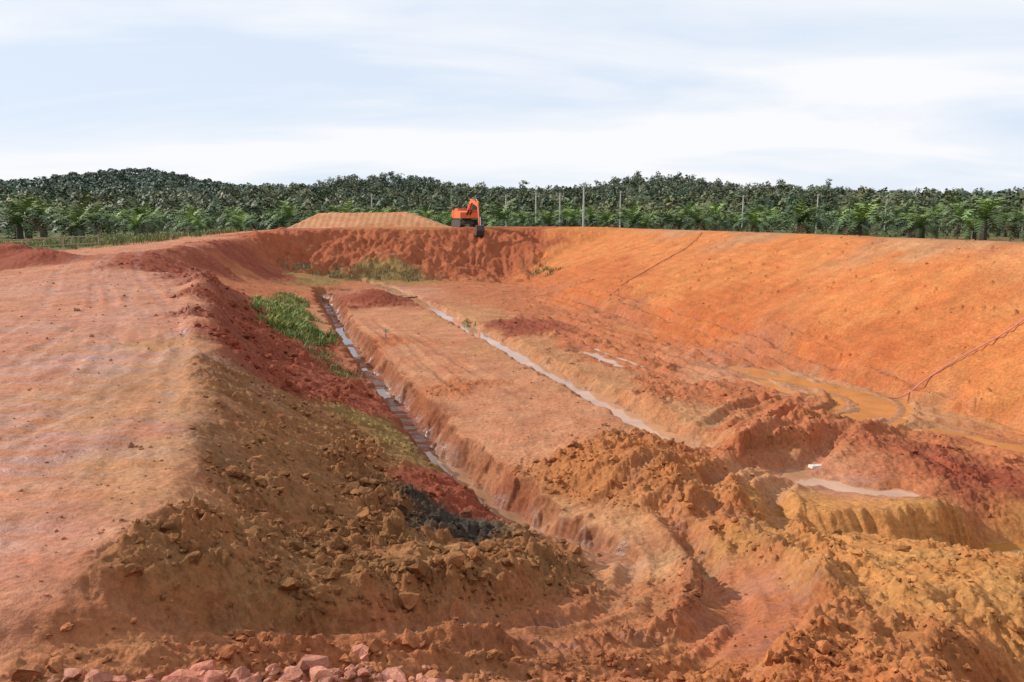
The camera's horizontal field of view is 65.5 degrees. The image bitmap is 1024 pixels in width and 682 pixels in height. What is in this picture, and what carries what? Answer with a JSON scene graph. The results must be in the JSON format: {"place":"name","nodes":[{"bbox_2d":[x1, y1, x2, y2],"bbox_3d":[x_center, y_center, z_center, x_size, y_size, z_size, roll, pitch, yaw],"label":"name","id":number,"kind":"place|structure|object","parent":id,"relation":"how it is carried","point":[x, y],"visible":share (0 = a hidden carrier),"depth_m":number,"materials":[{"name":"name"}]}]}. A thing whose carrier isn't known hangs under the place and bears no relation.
{"place":"outdoors","nodes":[
{"label":"outdoors","id":0,"kind":"place"},
{"bbox_2d":[335,327,541,532],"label":"trench water","id":1,"kind":"structure","parent":0,"point":[483,496],"depth_m":25.13,"materials":[{"name":"grey liquid"}]},
{"bbox_2d":[0,179,1023,681],"bbox_3d":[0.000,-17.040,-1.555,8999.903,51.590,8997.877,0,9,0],"label":"ground","id":2,"kind":"structure","parent":0,"point":[892,331],"depth_m":21.32,"materials":[{"name":"soil"}]},
{"bbox_2d":[0,234,99,249],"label":"post and rail fence","id":3,"kind":"object","parent":2,"relation":"on","point":[62,237],"visible":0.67,"depth_m":77.09,"materials":[{"name":"brown wood"}]},
{"bbox_2d":[0,227,249,249],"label":"weeds","id":4,"kind":"object","parent":2,"relation":"on","point":[104,239],"visible":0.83,"depth_m":89.58,"materials":[{"name":"green plant"}]},
{"bbox_2d":[47,644,454,681],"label":"pink rocks","id":5,"kind":"object","parent":2,"relation":"on","point":[315,667],"visible":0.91,"depth_m":7.94,"materials":[{"name":"stone"}]},
{"bbox_2d":[260,291,342,347],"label":"grass","id":6,"kind":"structure","parent":2,"relation":"on","point":[289,298],"depth_m":46.49,"materials":[{"name":"green plant"}]},
{"bbox_2d":[293,339,368,384],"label":"grass","id":7,"kind":"structure","parent":2,"relation":"on","point":[340,373],"depth_m":36.61,"materials":[{"name":"green plant"}]},
{"bbox_2d":[277,253,446,281],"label":"weeds","id":8,"kind":"object","parent":2,"relation":"on","point":[306,265],"visible":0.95,"depth_m":85.74,"materials":[{"name":"green plant"}]},
{"bbox_2d":[327,292,415,296],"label":"puddle","id":9,"kind":"object","parent":2,"relation":"on","point":[397,294],"visible":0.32,"depth_m":72.66,"materials":[{"name":"liquid"}]},
{"bbox_2d":[0,167,845,192],"bbox_3d":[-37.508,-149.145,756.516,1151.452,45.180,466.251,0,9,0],"label":"distant forest","id":10,"kind":"object","parent":2,"relation":"on","point":[149,178],"visible":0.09,"depth_m":766.43,"materials":[{"name":"green plant"}]},
{"bbox_2d":[452,197,484,236],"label":"excavator","id":11,"kind":"object","parent":2,"relation":"on","point":[463,216],"visible":0.9,"depth_m":103.26,"materials":[{"name":"metal"}]},
{"bbox_2d":[462,316,475,327],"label":"weeds","id":12,"kind":"object","parent":2,"relation":"on","point":[467,323],"visible":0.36,"depth_m":54.12,"materials":[{"name":"green plant"}]},
{"bbox_2d":[166,178,831,208],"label":"emergent trees","id":13,"kind":"object","parent":2,"relation":"on","point":[691,183],"visible":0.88,"depth_m":371.92,"materials":[{"name":"green plant"}]},
{"bbox_2d":[502,195,509,226],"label":"utility pole","id":14,"kind":"object","parent":2,"relation":"on","point":[505,196],"visible":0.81,"depth_m":169.40,"materials":[{"name":"concrete"}]},
{"bbox_2d":[2,212,1012,229],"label":"scrub","id":15,"kind":"object","parent":2,"relation":"on","point":[528,218],"visible":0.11,"depth_m":234.44,"materials":[{"name":"green plant"}]},
{"bbox_2d":[0,171,1023,230],"bbox_3d":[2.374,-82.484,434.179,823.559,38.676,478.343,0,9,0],"label":"forest","id":16,"kind":"object","parent":2,"relation":"on","point":[253,199],"visible":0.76,"depth_m":346.07,"materials":[{"name":"green plant"}]},
{"bbox_2d":[0,193,1023,241],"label":"oil palm plantation","id":17,"kind":"object","parent":2,"relation":"on","point":[979,221],"visible":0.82,"depth_m":147.84,"materials":[{"name":"green plant"}]},
{"bbox_2d":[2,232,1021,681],"bbox_3d":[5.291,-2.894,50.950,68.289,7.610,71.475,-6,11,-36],"label":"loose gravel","id":18,"kind":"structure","parent":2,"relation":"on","point":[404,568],"depth_m":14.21,"materials":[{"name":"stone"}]},
{"bbox_2d":[6,258,1023,681],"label":"dirt clods","id":19,"kind":"object","parent":2,"relation":"on","point":[452,554],"visible":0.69,"depth_m":12.41,"materials":[{"name":"soil"}]},
{"bbox_2d":[532,193,539,221],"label":"utility pole","id":20,"kind":"object","parent":2,"relation":"on","point":[535,194],"visible":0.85,"depth_m":173.32,"materials":[{"name":"concrete"}]},
{"bbox_2d":[521,261,562,276],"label":"weeds","id":21,"kind":"object","parent":2,"relation":"on","point":[546,268],"visible":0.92,"depth_m":87.00,"materials":[{"name":"green plant"}]},
{"bbox_2d":[579,183,588,226],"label":"utility pole","id":22,"kind":"object","parent":2,"relation":"on","point":[583,184],"visible":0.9,"depth_m":147.61,"materials":[{"name":"concrete"}]},
{"bbox_2d":[578,348,644,366],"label":"puddle","id":23,"kind":"object","parent":2,"relation":"on","point":[598,356],"visible":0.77,"depth_m":41.52,"materials":[{"name":"beige liquid"}]},
{"bbox_2d":[616,191,624,227],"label":"utility pole","id":24,"kind":"object","parent":2,"relation":"on","point":[620,192],"visible":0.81,"depth_m":167.49,"materials":[{"name":"concrete"}]},
{"bbox_2d":[610,324,655,335],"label":"puddle","id":25,"kind":"object","parent":2,"relation":"on","point":[623,328],"visible":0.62,"depth_m":52.90,"materials":[{"name":"orange liquid"}]},
{"bbox_2d":[610,232,701,294],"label":"rope","id":26,"kind":"object","parent":2,"relation":"on","point":[656,264],"visible":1,"depth_m":67.14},
{"bbox_2d":[739,195,747,230],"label":"utility pole","id":27,"kind":"object","parent":2,"relation":"on","point":[743,196],"visible":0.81,"depth_m":177.38,"materials":[{"name":"concrete"}]},
{"bbox_2d":[742,376,801,396],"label":"puddle","id":28,"kind":"object","parent":2,"relation":"on","point":[772,385],"visible":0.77,"depth_m":35.77,"materials":[{"name":"orange liquid"}]},
{"bbox_2d":[808,464,821,468],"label":"concrete block","id":29,"kind":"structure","parent":2,"relation":"on","point":[812,466],"depth_m":24.27,"materials":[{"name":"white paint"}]},
{"bbox_2d":[717,365,915,425],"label":"puddle","id":30,"kind":"object","parent":2,"relation":"on","point":[872,406],"visible":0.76,"depth_m":33.72,"materials":[{"name":"orange liquid"}]},
{"bbox_2d":[814,194,821,233],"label":"utility pole","id":31,"kind":"object","parent":2,"relation":"on","point":[818,195],"visible":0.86,"depth_m":182.31,"materials":[{"name":"concrete"}]},
{"bbox_2d":[782,469,919,496],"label":"puddle","id":32,"kind":"object","parent":2,"relation":"on","point":[801,477],"visible":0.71,"depth_m":22.96,"materials":[{"name":"liquid"}]},
{"bbox_2d":[889,319,1023,398],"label":"pink hose","id":33,"kind":"object","parent":2,"relation":"on","point":[955,360],"visible":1,"depth_m":33.74,"materials":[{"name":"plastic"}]},
{"bbox_2d":[922,424,1023,451],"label":"puddle","id":34,"kind":"object","parent":2,"relation":"on","point":[1014,447],"visible":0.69,"depth_m":27.92,"materials":[{"name":"orange liquid"}]},
{"bbox_2d":[0,0,1023,193],"label":"sky","id":35,"kind":"structure","parent":0,"point":[907,95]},
{"bbox_2d":[354,280,696,447],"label":"trench water","id":36,"kind":"structure","parent":0,"point":[626,417],"depth_m":37.49,"materials":[{"name":"grey liquid"}]},
{"bbox_2d":[984,543,1023,553],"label":"pit water","id":37,"kind":"structure","parent":0,"point":[1009,547],"depth_m":20.50,"materials":[{"name":"brown liquid"}]}
]}

